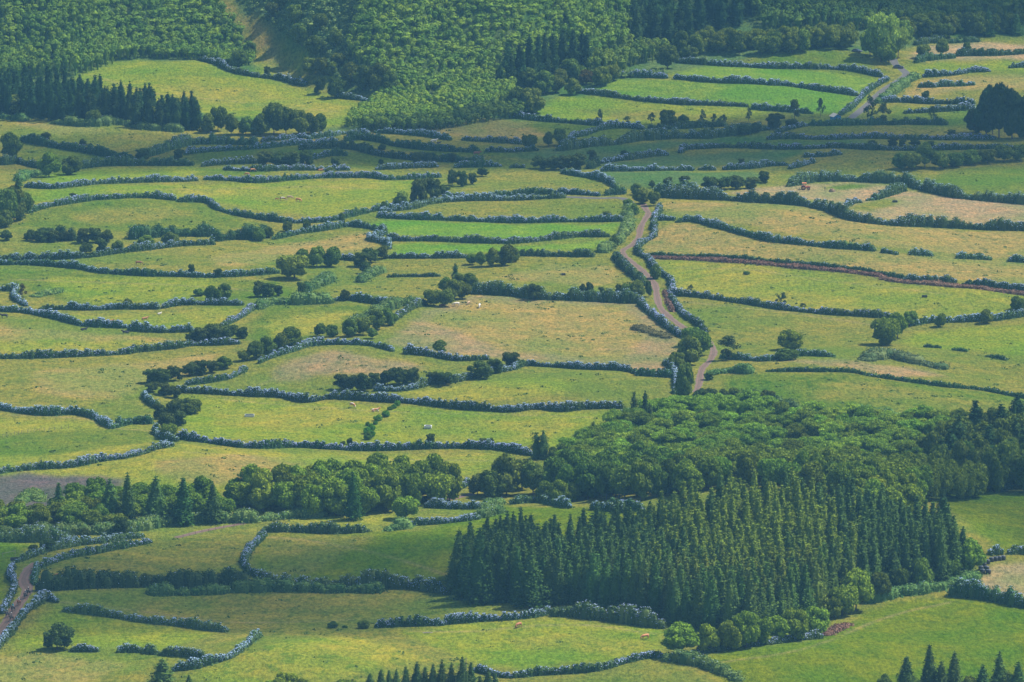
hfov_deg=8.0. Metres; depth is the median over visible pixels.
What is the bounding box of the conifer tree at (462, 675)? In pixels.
[454,656,470,681]
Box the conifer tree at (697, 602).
[685,574,704,629]
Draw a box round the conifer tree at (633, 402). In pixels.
[630,391,637,408]
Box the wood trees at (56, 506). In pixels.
[0,496,121,517]
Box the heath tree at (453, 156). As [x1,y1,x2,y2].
[448,153,456,160]
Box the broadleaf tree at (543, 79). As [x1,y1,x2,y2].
[532,69,555,93]
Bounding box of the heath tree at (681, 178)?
[678,176,690,182]
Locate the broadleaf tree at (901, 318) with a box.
[889,312,907,337]
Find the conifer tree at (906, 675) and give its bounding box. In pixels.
[894,655,913,681]
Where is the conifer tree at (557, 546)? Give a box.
[554,538,563,562]
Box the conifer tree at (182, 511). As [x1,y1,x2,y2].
[169,478,195,526]
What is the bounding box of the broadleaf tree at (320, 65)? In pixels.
[312,57,327,74]
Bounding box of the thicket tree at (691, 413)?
[683,410,695,421]
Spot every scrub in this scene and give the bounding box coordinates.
[244,0,368,85]
[592,68,669,85]
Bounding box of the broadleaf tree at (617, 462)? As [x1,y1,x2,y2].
[610,458,622,496]
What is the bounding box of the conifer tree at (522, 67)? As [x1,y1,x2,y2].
[517,49,528,87]
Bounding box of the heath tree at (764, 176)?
[758,171,769,182]
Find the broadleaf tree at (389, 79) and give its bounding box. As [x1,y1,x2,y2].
[382,70,398,89]
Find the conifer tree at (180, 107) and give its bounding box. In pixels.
[177,98,181,125]
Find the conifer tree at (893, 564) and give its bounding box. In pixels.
[882,547,900,585]
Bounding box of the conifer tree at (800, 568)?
[798,561,803,582]
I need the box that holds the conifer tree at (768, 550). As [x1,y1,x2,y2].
[764,542,776,567]
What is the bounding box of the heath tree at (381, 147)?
[378,144,385,149]
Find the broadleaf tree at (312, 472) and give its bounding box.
[307,470,320,475]
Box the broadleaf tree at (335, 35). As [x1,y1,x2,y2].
[328,28,342,42]
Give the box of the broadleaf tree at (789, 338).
[777,329,803,349]
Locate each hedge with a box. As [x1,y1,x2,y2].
[0,111,31,121]
[0,154,37,168]
[0,238,215,260]
[0,258,279,277]
[0,282,28,305]
[0,304,82,326]
[0,336,241,359]
[0,402,116,428]
[0,449,144,473]
[0,521,91,535]
[0,524,79,542]
[0,561,19,613]
[0,589,59,648]
[12,169,41,181]
[14,532,144,562]
[19,133,134,158]
[23,173,198,188]
[23,225,76,241]
[27,190,176,213]
[30,561,41,585]
[35,565,254,590]
[38,304,65,309]
[39,537,152,567]
[49,114,184,132]
[61,603,229,632]
[65,300,161,310]
[68,643,99,652]
[80,154,194,168]
[81,317,127,328]
[91,508,261,535]
[113,414,154,427]
[116,642,159,654]
[124,221,215,239]
[127,320,193,332]
[140,390,159,407]
[144,439,177,453]
[145,132,260,156]
[145,576,387,596]
[149,422,180,441]
[156,645,204,658]
[161,297,244,308]
[171,628,263,671]
[175,193,399,223]
[175,429,531,455]
[176,384,624,412]
[183,136,339,154]
[184,365,247,385]
[196,56,310,86]
[200,155,256,166]
[203,170,441,182]
[209,223,266,241]
[221,303,256,325]
[223,163,350,171]
[238,529,267,576]
[254,291,335,309]
[256,568,449,594]
[257,336,394,363]
[257,520,371,534]
[259,506,328,521]
[261,136,277,141]
[271,219,378,239]
[277,133,306,140]
[296,140,439,161]
[296,271,339,291]
[306,128,369,139]
[312,147,347,159]
[333,291,390,304]
[334,92,368,100]
[339,253,354,260]
[341,295,417,324]
[343,131,479,152]
[354,265,391,282]
[365,223,392,249]
[373,127,452,140]
[373,364,512,391]
[374,614,444,627]
[375,161,438,169]
[376,211,622,223]
[378,191,566,212]
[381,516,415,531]
[384,249,466,258]
[386,229,610,243]
[386,272,440,277]
[395,298,427,319]
[402,343,489,361]
[410,512,480,525]
[423,497,481,509]
[438,153,483,162]
[441,187,600,196]
[443,605,550,624]
[454,158,501,167]
[460,135,523,144]
[462,477,469,488]
[469,280,647,303]
[473,650,663,678]
[474,501,506,517]
[481,497,509,504]
[484,144,538,152]
[509,110,603,125]
[509,163,525,167]
[509,494,574,508]
[511,359,636,374]
[519,248,595,256]
[549,600,666,628]
[553,122,769,150]
[559,168,615,187]
[567,119,645,137]
[575,88,749,106]
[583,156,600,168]
[589,500,625,512]
[595,202,639,252]
[600,148,669,163]
[600,163,695,171]
[602,183,626,195]
[607,496,643,510]
[609,251,645,285]
[619,69,669,78]
[633,202,710,331]
[635,367,672,377]
[637,297,682,338]
[647,118,727,129]
[648,251,905,278]
[652,179,701,191]
[657,214,675,220]
[659,185,1023,230]
[660,648,747,681]
[661,358,677,393]
[667,287,894,317]
[673,73,858,95]
[675,56,883,77]
[675,214,876,251]
[677,141,1012,152]
[692,628,823,653]
[698,164,716,170]
[705,363,756,374]
[719,348,836,361]
[721,159,788,169]
[735,388,800,409]
[749,102,813,113]
[765,366,1023,398]
[766,131,996,140]
[774,121,807,133]
[784,169,1023,204]
[787,157,815,168]
[802,149,842,157]
[808,116,889,125]
[838,76,889,115]
[840,404,899,413]
[844,199,853,206]
[852,197,862,203]
[863,570,987,603]
[865,197,877,200]
[870,182,910,199]
[873,71,921,103]
[880,95,975,103]
[880,247,898,254]
[888,116,949,125]
[902,101,975,113]
[903,273,957,282]
[908,247,934,256]
[909,308,1023,326]
[912,34,945,45]
[913,51,955,62]
[917,80,936,87]
[921,68,967,77]
[923,343,941,347]
[935,79,975,86]
[946,578,1023,608]
[948,36,982,43]
[951,347,967,351]
[954,47,1023,56]
[955,251,991,260]
[961,278,1023,290]
[966,65,990,72]
[985,354,1009,360]
[987,544,1005,555]
[1006,254,1023,262]
[1006,544,1023,554]
[1008,61,1023,67]
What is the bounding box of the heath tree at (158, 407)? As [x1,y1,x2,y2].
[152,402,167,417]
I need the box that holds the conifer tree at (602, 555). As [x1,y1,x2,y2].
[597,542,606,570]
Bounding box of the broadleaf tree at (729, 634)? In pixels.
[717,620,742,649]
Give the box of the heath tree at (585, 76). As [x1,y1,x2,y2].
[578,69,593,84]
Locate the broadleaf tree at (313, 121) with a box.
[306,112,319,133]
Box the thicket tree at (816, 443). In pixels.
[803,438,823,448]
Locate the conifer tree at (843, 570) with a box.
[837,557,847,585]
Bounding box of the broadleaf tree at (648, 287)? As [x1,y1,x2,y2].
[645,280,651,296]
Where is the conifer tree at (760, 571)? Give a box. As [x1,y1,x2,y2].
[756,565,762,581]
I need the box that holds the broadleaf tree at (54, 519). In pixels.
[46,505,58,520]
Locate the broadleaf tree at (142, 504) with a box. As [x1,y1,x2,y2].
[140,501,146,514]
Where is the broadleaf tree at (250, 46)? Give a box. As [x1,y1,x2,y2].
[243,42,256,53]
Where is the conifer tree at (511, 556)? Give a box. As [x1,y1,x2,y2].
[507,547,515,601]
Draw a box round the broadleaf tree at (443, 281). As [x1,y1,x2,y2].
[438,277,449,289]
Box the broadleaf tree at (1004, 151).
[995,144,1014,161]
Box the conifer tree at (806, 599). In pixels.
[796,564,818,610]
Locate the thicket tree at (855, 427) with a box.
[843,422,864,432]
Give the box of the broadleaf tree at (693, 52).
[688,47,698,56]
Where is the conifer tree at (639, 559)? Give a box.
[636,546,643,575]
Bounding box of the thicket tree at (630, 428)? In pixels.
[624,422,632,431]
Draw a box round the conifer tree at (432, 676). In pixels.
[428,664,437,681]
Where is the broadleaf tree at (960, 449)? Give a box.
[947,439,968,466]
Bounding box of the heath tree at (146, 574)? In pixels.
[138,573,155,580]
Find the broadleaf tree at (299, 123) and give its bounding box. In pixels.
[289,109,309,133]
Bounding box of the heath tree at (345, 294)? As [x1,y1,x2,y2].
[340,289,349,299]
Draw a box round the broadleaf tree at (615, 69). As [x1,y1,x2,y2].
[606,64,620,77]
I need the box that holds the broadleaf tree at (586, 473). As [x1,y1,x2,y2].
[574,460,598,499]
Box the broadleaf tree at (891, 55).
[880,42,897,62]
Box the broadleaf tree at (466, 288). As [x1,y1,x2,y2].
[457,282,471,298]
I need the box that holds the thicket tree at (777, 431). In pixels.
[763,426,787,439]
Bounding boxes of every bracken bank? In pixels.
[650,255,885,276]
[659,289,675,311]
[822,622,853,635]
[878,276,1023,295]
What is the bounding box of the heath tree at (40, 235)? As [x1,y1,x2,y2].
[34,229,48,241]
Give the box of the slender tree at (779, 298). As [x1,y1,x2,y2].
[775,294,781,302]
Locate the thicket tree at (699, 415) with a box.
[695,412,712,427]
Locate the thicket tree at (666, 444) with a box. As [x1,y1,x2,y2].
[657,442,683,448]
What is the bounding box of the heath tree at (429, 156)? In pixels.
[427,153,432,161]
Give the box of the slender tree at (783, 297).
[781,292,786,302]
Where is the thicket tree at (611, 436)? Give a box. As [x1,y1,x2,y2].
[592,430,616,441]
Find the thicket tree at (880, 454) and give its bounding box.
[874,452,886,457]
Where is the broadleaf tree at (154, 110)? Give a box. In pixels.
[142,106,155,123]
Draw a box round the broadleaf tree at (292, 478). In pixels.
[286,474,309,483]
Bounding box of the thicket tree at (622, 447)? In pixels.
[612,442,630,452]
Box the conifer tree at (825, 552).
[822,543,828,567]
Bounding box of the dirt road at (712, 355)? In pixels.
[620,203,717,391]
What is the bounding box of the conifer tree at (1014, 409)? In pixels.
[1012,398,1016,413]
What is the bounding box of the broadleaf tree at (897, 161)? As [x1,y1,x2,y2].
[891,153,906,168]
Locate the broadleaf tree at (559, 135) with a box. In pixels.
[553,128,567,142]
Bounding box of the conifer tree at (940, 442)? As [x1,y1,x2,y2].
[933,437,948,449]
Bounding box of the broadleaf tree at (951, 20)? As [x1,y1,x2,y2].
[942,15,957,36]
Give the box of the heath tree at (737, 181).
[730,175,745,188]
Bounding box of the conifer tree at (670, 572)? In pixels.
[657,565,673,617]
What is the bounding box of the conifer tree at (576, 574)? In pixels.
[568,546,583,604]
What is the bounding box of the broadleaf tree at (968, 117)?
[963,108,980,132]
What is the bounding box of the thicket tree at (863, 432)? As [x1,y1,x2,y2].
[853,430,874,436]
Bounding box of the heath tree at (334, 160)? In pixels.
[331,156,340,164]
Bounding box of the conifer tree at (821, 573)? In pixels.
[819,561,830,606]
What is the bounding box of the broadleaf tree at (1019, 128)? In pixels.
[1014,95,1023,138]
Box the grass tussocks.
[0,8,1023,681]
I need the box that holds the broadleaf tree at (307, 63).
[301,57,314,73]
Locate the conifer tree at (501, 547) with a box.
[492,534,509,602]
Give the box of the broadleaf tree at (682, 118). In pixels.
[677,114,689,123]
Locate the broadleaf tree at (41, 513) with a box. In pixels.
[28,505,52,523]
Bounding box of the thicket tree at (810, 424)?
[799,416,820,436]
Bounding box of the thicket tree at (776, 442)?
[766,437,785,448]
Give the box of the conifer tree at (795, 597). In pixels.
[786,567,801,609]
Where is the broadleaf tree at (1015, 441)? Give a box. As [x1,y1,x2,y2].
[1011,437,1019,447]
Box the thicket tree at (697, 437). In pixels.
[684,432,702,440]
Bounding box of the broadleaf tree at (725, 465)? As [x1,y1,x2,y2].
[714,455,732,482]
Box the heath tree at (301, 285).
[297,281,305,291]
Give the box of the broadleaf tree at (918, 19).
[910,13,928,31]
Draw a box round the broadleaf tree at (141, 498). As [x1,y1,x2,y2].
[135,494,147,505]
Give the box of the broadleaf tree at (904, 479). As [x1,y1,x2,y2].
[898,472,917,485]
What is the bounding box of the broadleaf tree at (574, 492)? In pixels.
[566,482,581,501]
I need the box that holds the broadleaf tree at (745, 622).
[732,610,760,647]
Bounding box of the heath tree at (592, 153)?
[587,150,596,159]
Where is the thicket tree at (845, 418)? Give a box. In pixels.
[834,413,851,429]
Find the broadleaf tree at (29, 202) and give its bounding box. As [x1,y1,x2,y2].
[23,191,32,212]
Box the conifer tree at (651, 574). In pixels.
[646,556,662,609]
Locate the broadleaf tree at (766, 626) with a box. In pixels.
[756,616,775,642]
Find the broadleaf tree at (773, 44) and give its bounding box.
[764,35,782,53]
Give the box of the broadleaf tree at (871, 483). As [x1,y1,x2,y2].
[864,478,880,489]
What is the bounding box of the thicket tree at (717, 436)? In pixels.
[703,433,729,444]
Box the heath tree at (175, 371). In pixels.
[167,365,183,379]
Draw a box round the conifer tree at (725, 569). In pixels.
[720,563,728,584]
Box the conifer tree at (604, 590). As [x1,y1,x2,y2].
[591,562,616,609]
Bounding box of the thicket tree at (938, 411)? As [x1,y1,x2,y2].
[926,408,951,423]
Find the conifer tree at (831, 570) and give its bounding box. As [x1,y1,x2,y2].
[825,553,841,611]
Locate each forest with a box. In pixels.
[0,0,255,78]
[344,0,639,91]
[345,74,453,129]
[361,98,528,129]
[432,64,516,109]
[583,34,668,70]
[747,0,1023,30]
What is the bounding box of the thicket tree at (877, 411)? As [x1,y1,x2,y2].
[869,406,883,416]
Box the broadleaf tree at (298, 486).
[290,479,306,506]
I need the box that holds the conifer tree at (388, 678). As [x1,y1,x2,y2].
[385,670,392,681]
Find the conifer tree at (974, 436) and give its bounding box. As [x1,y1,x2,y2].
[967,433,977,440]
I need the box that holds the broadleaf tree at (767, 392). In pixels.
[760,390,775,396]
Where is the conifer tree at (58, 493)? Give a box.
[54,482,64,501]
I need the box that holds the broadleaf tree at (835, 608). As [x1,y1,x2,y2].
[826,597,842,618]
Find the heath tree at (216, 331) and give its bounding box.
[204,323,223,339]
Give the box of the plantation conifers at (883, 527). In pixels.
[444,469,975,597]
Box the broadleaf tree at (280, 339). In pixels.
[273,332,289,350]
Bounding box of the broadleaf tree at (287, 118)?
[278,106,292,133]
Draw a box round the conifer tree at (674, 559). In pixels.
[671,549,679,573]
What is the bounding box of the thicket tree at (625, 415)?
[616,411,632,420]
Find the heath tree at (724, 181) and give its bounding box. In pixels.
[715,176,732,188]
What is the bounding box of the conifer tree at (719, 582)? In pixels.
[716,574,726,594]
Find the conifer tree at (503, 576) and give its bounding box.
[495,550,509,603]
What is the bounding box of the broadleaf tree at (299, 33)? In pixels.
[289,22,312,45]
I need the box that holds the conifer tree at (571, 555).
[568,542,575,571]
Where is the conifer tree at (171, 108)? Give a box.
[169,97,174,122]
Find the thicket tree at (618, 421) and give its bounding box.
[597,419,628,427]
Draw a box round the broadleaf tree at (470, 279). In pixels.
[464,272,477,285]
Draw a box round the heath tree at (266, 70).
[264,66,269,73]
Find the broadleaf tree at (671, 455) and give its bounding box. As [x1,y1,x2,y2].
[668,450,682,457]
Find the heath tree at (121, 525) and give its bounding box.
[113,516,128,533]
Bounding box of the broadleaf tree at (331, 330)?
[325,324,337,336]
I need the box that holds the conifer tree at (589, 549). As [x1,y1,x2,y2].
[584,540,592,561]
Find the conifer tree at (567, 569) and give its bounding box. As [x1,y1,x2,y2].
[562,556,573,603]
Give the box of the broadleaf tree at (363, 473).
[351,467,369,478]
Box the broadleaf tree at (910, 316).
[903,310,917,323]
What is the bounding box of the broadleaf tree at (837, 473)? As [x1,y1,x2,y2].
[825,463,852,490]
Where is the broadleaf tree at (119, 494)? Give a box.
[115,491,136,502]
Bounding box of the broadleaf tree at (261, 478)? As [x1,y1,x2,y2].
[251,468,275,490]
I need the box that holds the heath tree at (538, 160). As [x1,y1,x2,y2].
[530,155,545,168]
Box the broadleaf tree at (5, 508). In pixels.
[0,506,8,516]
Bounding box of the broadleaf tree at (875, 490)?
[871,488,885,501]
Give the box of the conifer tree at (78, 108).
[71,89,83,118]
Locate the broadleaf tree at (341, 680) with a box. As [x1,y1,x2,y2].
[336,679,355,681]
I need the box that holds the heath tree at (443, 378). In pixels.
[437,372,453,383]
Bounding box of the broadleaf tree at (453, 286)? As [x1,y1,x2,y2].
[442,279,461,298]
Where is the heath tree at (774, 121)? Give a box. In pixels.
[765,112,784,128]
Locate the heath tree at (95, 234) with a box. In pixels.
[87,227,101,240]
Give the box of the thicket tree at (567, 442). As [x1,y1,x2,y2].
[556,437,579,447]
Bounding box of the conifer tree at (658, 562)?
[656,556,661,570]
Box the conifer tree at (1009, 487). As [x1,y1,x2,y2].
[986,449,1012,491]
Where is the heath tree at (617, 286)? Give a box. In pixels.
[615,284,620,291]
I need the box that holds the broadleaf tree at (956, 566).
[945,559,962,576]
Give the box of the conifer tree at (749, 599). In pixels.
[739,571,763,615]
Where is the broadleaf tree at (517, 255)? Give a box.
[513,247,519,261]
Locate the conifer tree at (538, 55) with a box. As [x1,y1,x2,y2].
[534,47,545,71]
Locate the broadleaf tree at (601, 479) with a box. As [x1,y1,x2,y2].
[595,461,615,499]
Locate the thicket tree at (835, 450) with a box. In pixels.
[819,447,838,452]
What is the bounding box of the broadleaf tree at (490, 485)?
[479,470,507,497]
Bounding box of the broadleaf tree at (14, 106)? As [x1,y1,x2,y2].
[10,94,20,113]
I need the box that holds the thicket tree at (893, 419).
[883,413,908,424]
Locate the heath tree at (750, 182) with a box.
[744,176,759,188]
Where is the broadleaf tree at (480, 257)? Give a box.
[475,251,486,264]
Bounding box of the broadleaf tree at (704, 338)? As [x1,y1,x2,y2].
[693,330,712,355]
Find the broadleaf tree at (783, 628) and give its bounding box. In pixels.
[769,615,790,637]
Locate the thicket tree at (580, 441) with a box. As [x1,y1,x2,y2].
[575,438,595,445]
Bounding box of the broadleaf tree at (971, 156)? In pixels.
[962,149,981,164]
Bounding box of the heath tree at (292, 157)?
[284,150,299,165]
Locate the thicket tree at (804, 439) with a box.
[797,436,825,443]
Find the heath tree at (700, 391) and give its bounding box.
[692,388,704,395]
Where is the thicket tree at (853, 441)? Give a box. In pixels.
[838,436,862,446]
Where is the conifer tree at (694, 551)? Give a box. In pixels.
[690,541,698,558]
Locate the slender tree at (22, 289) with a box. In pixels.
[18,283,26,296]
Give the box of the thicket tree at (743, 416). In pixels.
[734,411,757,420]
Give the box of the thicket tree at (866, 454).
[861,450,876,458]
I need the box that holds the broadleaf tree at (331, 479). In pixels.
[321,477,346,486]
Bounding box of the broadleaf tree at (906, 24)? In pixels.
[898,19,913,39]
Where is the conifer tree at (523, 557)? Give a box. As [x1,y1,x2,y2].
[520,550,527,570]
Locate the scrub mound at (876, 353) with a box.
[857,346,954,369]
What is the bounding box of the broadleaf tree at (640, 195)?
[632,187,648,203]
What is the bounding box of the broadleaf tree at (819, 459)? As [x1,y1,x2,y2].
[804,453,830,486]
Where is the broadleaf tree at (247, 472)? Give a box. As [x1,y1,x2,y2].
[239,463,262,484]
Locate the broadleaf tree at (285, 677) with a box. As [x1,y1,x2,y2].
[275,672,297,681]
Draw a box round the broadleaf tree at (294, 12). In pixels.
[285,4,302,23]
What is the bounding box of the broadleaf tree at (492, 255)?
[485,247,500,265]
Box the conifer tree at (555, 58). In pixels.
[550,40,560,73]
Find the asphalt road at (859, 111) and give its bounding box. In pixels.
[848,57,909,117]
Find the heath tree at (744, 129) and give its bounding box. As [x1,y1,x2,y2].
[737,124,752,133]
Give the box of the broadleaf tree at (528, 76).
[515,67,536,86]
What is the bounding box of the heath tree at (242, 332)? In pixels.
[235,327,247,337]
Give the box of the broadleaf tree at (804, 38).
[798,28,810,51]
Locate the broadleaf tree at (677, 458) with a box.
[672,452,688,463]
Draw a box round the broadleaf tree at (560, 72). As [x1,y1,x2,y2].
[553,68,567,79]
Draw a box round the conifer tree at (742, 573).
[736,566,746,588]
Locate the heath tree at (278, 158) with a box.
[269,151,286,165]
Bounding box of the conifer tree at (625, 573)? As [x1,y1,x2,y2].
[615,553,631,606]
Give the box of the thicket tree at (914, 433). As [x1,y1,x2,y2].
[896,428,920,437]
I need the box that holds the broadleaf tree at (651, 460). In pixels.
[640,454,658,465]
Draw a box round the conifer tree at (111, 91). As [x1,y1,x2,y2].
[109,83,119,114]
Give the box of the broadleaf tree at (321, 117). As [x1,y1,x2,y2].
[315,113,326,129]
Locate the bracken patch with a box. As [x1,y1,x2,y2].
[629,324,674,339]
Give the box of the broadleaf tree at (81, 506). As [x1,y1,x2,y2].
[70,501,88,510]
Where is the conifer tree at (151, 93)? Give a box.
[148,87,155,103]
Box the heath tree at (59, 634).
[42,622,74,649]
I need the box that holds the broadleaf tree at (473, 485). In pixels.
[468,473,480,494]
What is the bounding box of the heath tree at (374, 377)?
[369,372,380,387]
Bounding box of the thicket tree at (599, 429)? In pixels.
[582,425,606,437]
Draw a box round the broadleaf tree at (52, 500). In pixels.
[46,497,66,505]
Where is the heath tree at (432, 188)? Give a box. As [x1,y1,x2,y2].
[424,177,440,197]
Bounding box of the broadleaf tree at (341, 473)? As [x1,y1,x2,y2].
[335,466,362,481]
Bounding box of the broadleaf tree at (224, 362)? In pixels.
[216,356,232,368]
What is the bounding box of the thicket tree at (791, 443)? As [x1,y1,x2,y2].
[781,438,804,450]
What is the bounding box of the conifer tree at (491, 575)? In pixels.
[477,543,501,603]
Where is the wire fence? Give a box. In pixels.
[2,425,68,437]
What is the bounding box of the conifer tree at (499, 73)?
[494,65,506,83]
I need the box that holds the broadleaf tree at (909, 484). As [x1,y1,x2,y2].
[898,483,923,494]
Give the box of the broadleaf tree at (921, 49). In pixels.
[916,44,930,55]
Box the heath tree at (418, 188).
[409,178,427,200]
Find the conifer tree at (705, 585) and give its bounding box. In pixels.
[701,576,707,623]
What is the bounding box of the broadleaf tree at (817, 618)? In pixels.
[805,605,830,633]
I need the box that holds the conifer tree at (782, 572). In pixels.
[778,562,786,580]
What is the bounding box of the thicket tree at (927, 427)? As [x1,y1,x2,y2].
[916,421,936,434]
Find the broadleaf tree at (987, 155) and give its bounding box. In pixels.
[977,149,996,162]
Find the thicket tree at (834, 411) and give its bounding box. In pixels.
[819,407,846,416]
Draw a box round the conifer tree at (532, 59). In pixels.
[527,51,538,87]
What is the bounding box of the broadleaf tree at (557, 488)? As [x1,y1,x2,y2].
[548,479,568,498]
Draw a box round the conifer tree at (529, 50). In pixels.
[524,33,534,66]
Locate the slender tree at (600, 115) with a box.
[596,109,602,118]
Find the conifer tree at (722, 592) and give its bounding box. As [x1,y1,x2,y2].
[717,580,726,626]
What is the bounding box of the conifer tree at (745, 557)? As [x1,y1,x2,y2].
[742,552,747,563]
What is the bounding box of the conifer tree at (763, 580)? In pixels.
[760,574,766,594]
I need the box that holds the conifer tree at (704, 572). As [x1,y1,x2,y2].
[700,568,708,587]
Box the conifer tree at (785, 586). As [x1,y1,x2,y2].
[781,577,794,608]
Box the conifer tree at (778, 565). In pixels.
[775,554,781,577]
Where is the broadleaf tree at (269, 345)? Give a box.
[260,336,277,354]
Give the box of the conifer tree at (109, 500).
[95,478,121,514]
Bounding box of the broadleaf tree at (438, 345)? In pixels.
[432,339,446,351]
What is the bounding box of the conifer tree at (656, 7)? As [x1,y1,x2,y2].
[652,0,662,26]
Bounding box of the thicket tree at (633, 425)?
[620,419,637,427]
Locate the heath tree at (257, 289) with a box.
[253,280,265,295]
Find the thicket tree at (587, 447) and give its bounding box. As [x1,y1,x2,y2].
[568,443,596,451]
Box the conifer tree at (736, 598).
[725,584,741,620]
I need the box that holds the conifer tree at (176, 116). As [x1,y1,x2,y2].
[169,98,181,123]
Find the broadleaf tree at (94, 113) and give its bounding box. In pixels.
[85,109,101,118]
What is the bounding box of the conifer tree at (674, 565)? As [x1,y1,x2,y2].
[666,563,676,580]
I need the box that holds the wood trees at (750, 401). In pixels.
[636,388,778,416]
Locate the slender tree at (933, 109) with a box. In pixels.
[928,106,936,116]
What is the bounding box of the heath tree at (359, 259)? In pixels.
[352,251,370,266]
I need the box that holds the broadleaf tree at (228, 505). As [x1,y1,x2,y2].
[218,498,235,513]
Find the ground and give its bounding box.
[0,0,1023,681]
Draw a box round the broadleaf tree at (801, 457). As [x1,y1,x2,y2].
[793,450,809,468]
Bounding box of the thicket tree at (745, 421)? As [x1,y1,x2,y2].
[735,418,755,424]
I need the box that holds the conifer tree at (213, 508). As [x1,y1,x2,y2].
[199,482,224,524]
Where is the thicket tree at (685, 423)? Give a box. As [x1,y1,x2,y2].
[676,420,698,427]
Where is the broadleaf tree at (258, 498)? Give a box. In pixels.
[247,487,275,511]
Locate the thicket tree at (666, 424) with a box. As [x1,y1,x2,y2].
[650,417,673,429]
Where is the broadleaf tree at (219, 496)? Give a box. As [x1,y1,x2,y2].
[205,494,224,500]
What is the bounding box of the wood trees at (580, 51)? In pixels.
[548,27,592,70]
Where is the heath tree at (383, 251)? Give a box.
[377,245,387,258]
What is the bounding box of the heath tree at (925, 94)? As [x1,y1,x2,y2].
[921,90,929,98]
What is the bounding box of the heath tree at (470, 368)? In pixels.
[467,365,474,371]
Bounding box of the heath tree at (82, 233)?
[76,228,88,241]
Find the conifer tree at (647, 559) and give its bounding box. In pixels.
[643,547,650,573]
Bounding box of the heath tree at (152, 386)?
[145,381,158,391]
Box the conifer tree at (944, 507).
[938,497,948,522]
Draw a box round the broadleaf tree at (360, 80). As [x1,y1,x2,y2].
[352,64,369,89]
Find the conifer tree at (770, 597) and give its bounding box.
[764,580,778,616]
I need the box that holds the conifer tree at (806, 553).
[802,545,809,564]
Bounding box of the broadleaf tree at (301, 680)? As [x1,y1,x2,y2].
[295,678,309,681]
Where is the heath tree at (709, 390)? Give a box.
[702,387,717,394]
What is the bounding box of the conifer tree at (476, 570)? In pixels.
[458,526,497,605]
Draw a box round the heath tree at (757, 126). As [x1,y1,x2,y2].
[752,122,761,131]
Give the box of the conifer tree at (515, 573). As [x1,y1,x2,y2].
[505,546,522,603]
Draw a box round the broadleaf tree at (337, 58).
[330,53,345,63]
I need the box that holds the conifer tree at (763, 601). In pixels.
[756,582,771,618]
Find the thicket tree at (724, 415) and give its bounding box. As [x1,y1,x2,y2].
[707,409,730,419]
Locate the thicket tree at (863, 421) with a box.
[850,416,872,426]
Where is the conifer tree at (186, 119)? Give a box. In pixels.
[181,100,192,130]
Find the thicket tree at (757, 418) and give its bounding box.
[744,414,765,423]
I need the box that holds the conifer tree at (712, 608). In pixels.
[692,575,723,629]
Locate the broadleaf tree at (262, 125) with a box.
[254,113,270,135]
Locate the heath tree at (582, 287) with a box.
[579,284,586,292]
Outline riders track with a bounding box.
[0,562,38,634]
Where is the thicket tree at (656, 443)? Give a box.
[648,440,660,445]
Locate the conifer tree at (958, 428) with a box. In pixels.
[950,414,968,441]
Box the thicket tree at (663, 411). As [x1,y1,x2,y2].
[654,409,677,413]
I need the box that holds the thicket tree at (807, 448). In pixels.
[799,445,818,452]
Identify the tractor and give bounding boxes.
[799,182,809,189]
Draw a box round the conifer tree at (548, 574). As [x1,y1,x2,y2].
[541,560,559,605]
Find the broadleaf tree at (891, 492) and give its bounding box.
[885,486,906,505]
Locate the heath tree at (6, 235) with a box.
[0,230,12,239]
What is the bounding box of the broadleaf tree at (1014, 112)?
[997,88,1023,138]
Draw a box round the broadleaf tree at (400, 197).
[393,190,409,204]
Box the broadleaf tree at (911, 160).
[902,152,924,169]
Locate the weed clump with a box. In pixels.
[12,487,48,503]
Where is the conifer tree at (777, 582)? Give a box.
[774,575,782,596]
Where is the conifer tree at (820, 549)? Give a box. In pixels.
[817,545,824,565]
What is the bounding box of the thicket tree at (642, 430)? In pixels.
[627,426,654,437]
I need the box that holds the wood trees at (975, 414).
[966,392,1023,425]
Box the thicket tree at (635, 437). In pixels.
[626,433,648,443]
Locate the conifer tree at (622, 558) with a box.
[618,545,626,577]
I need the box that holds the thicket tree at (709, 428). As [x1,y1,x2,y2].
[699,426,717,433]
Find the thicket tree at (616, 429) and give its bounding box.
[602,425,627,432]
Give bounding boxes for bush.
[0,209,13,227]
[111,240,123,249]
[123,298,132,304]
[136,234,154,243]
[160,232,179,242]
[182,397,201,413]
[252,227,265,240]
[264,226,273,237]
[282,221,291,230]
[303,220,310,228]
[325,167,335,172]
[327,621,338,627]
[338,213,344,220]
[357,620,369,628]
[363,432,372,439]
[368,423,375,429]
[373,414,382,420]
[380,201,387,206]
[381,410,389,416]
[547,446,558,457]
[556,443,568,449]
[610,234,619,246]
[623,199,632,204]
[627,203,639,214]
[649,263,660,278]
[775,348,798,359]
[877,673,892,681]
[909,677,919,681]
[961,675,975,681]
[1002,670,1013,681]
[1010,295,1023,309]
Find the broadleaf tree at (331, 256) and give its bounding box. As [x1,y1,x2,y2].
[323,246,340,266]
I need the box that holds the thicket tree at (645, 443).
[629,439,648,449]
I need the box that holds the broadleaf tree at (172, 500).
[168,496,191,510]
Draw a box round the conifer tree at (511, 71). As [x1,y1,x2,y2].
[506,52,517,84]
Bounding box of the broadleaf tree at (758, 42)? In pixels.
[751,35,766,53]
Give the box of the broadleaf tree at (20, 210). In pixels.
[6,185,25,220]
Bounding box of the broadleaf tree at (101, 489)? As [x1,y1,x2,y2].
[97,486,116,493]
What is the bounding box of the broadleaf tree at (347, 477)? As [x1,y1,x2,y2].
[342,470,364,489]
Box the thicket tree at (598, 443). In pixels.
[587,439,614,449]
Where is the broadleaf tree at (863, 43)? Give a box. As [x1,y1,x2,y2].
[859,29,877,55]
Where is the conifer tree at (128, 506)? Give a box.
[118,473,138,521]

